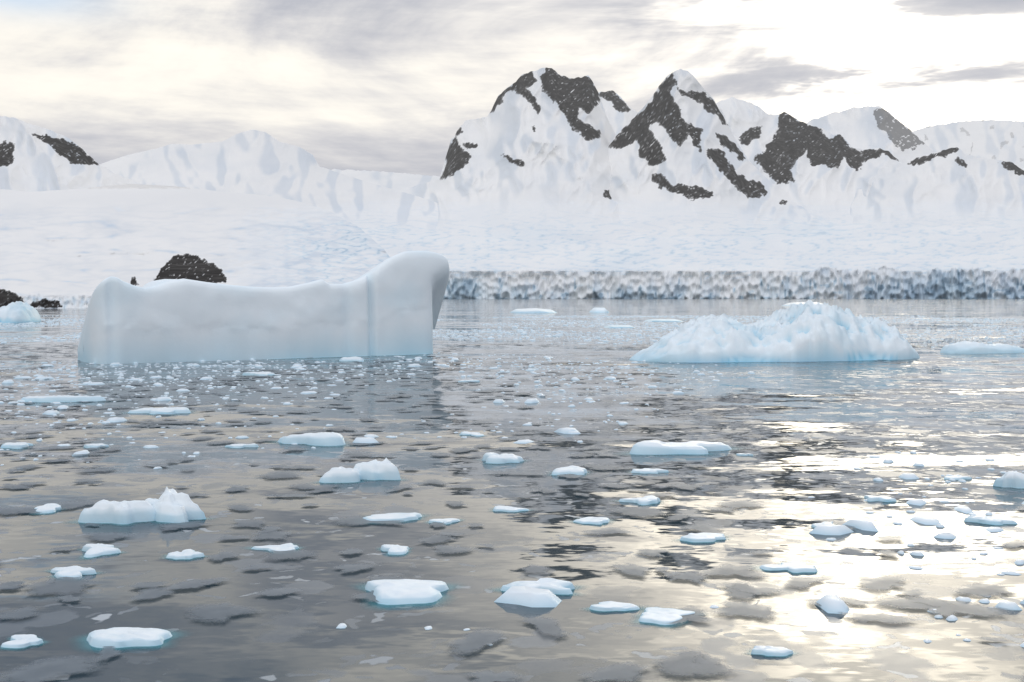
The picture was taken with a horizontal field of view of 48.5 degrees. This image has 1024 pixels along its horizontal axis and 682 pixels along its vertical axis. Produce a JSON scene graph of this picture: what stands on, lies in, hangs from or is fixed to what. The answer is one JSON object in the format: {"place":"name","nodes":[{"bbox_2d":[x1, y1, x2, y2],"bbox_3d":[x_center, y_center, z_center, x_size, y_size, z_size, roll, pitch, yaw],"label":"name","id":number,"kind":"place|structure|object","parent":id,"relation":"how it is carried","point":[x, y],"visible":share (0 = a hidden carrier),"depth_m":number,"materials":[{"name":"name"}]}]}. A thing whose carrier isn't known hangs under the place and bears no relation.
{"place":"outdoors","nodes":[
{"label":"outdoors","id":0,"kind":"place"},
{"bbox_2d":[0,116,143,191],"bbox_3d":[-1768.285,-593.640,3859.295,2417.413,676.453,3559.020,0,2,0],"label":"mountain","id":1,"kind":"structure","parent":0,"point":[33,158],"depth_m":3159.56,"materials":[{"name":"white snow"}]},
{"bbox_2d":[99,130,437,238],"bbox_3d":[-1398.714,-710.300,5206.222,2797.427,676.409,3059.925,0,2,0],"label":"mountain","id":2,"kind":"structure","parent":0,"point":[257,162],"depth_m":4571.24,"materials":[{"name":"white snow"}]},
{"bbox_2d":[332,169,439,190],"bbox_3d":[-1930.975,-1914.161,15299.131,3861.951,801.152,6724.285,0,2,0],"label":"mountain","id":3,"kind":"structure","parent":0,"point":[398,181],"depth_m":14002.15,"materials":[{"name":"white snow"}]},
{"bbox_2d":[0,299,1023,681],"bbox_3d":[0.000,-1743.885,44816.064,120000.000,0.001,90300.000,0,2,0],"label":"water","id":4,"kind":"structure","parent":0,"point":[820,433],"depth_m":27.65,"materials":[{"name":"grey liquid"}]},
{"bbox_2d":[0,301,40,322],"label":"bergy bit","id":5,"kind":"object","parent":4,"relation":"in","point":[18,312],"visible":0.94,"depth_m":218.66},
{"bbox_2d":[0,184,389,308],"bbox_3d":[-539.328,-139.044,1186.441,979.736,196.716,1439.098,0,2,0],"label":"snowy slope","id":6,"kind":"structure","parent":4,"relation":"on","point":[71,248],"depth_m":1164.57,"materials":[{"name":"white snow"}]},
{"bbox_2d":[78,251,448,363],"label":"tabular iceberg","id":7,"kind":"object","parent":4,"relation":"in","point":[391,305],"visible":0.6,"depth_m":90.87,"materials":[{"name":"white ice"}]},
{"bbox_2d":[291,354,427,358],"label":"iceberg waterline","id":8,"kind":"object","parent":7,"relation":"attached to","point":[358,356],"visible":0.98,"depth_m":94.93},
{"bbox_2d":[0,315,1023,646],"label":"brash ice","id":9,"kind":"structure","parent":4,"relation":"on","point":[546,597],"depth_m":55.99,"materials":[{"name":"white ice"}]},
{"bbox_2d":[0,361,1023,656],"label":"submerged growlers","id":10,"kind":"object","parent":4,"relation":"in","point":[88,645],"visible":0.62,"depth_m":20.92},
{"bbox_2d":[1,356,1023,655],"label":"ice floes","id":11,"kind":"object","parent":4,"relation":"on","point":[171,506],"visible":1,"depth_m":25.18,"materials":[{"name":"white ice"}]},
{"bbox_2d":[510,308,556,312],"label":"floe","id":12,"kind":"object","parent":4,"relation":"on","point":[533,310],"visible":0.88,"depth_m":350.46,"materials":[{"name":"white ice"}]},
{"bbox_2d":[590,307,608,312],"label":"floe","id":13,"kind":"object","parent":4,"relation":"on","point":[598,310],"visible":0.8,"depth_m":357.13,"materials":[{"name":"white ice"}]},
{"bbox_2d":[604,325,634,327],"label":"floe","id":14,"kind":"object","parent":4,"relation":"on","point":[618,326],"visible":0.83,"depth_m":181.36,"materials":[{"name":"white ice"}]},
{"bbox_2d":[645,319,682,321],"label":"floe","id":15,"kind":"object","parent":4,"relation":"on","point":[664,320],"visible":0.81,"depth_m":227.04,"materials":[{"name":"white ice"}]},
{"bbox_2d":[630,300,919,361],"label":"iceberg","id":16,"kind":"object","parent":4,"relation":"in","point":[809,331],"visible":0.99,"depth_m":88.61,"materials":[{"name":"blue"}]},
{"bbox_2d":[674,360,892,362],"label":"iceberg waterline","id":17,"kind":"object","parent":16,"relation":"attached to","point":[756,362],"visible":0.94,"depth_m":86.29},
{"bbox_2d":[782,302,821,305],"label":"floe","id":18,"kind":"object","parent":4,"relation":"on","point":[796,303],"visible":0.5,"depth_m":607.09,"materials":[{"name":"white ice"}]},
{"bbox_2d":[940,341,1023,353],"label":"bergy bit","id":19,"kind":"object","parent":4,"relation":"in","point":[965,347],"visible":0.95,"depth_m":100.22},
{"bbox_2d":[0,344,1023,681],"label":"pancake ice","id":20,"kind":"structure","parent":0,"point":[680,664],"depth_m":20.72,"materials":[{"name":"grey ice"}]},
{"bbox_2d":[0,0,1023,176],"label":"sky","id":21,"kind":"structure","parent":0,"point":[368,85],"materials":[{"name":"grey"}]},
{"bbox_2d":[400,68,650,239],"bbox_3d":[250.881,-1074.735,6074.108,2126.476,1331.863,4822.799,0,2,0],"label":"mountain","id":22,"kind":"structure","parent":0,"point":[527,158],"depth_m":4726.78,"materials":[{"name":"white snow"}]},
{"bbox_2d":[599,90,637,135],"bbox_3d":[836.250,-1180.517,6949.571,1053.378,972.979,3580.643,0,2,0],"label":"mountain","id":23,"kind":"structure","parent":0,"point":[621,114],"depth_m":6404.25,"materials":[{"name":"white snow"}]},
{"bbox_2d":[373,225,1023,298],"bbox_3d":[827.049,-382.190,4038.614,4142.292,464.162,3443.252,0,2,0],"label":"glacier terrain","id":24,"kind":"structure","parent":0,"point":[859,262],"depth_m":2583.93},
{"bbox_2d":[608,69,823,236],"bbox_3d":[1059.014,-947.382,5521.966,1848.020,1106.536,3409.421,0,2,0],"label":"mountain","id":25,"kind":"structure","parent":0,"point":[682,165],"depth_m":4611.19,"materials":[{"name":"white snow"}]},
{"bbox_2d":[716,97,900,225],"bbox_3d":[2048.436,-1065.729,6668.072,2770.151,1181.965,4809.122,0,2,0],"label":"mountain","id":26,"kind":"structure","parent":0,"point":[822,175],"depth_m":5676.73,"materials":[{"name":"white snow"}]},
{"bbox_2d":[806,106,934,162],"bbox_3d":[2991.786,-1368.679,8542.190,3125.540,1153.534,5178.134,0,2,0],"label":"mountain","id":27,"kind":"structure","parent":0,"point":[867,127],"depth_m":7667.61,"materials":[{"name":"white snow"}]},
{"bbox_2d":[849,147,1023,226],"bbox_3d":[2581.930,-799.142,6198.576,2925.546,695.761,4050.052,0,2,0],"label":"mountain","id":28,"kind":"structure","parent":0,"point":[954,187],"depth_m":5136.73,"materials":[{"name":"white snow"}]},
{"bbox_2d":[912,120,1023,169],"bbox_3d":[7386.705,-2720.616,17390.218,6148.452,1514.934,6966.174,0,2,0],"label":"mountain","id":29,"kind":"structure","parent":0,"point":[1002,140],"depth_m":16025.37,"materials":[{"name":"white snow"}]}
]}

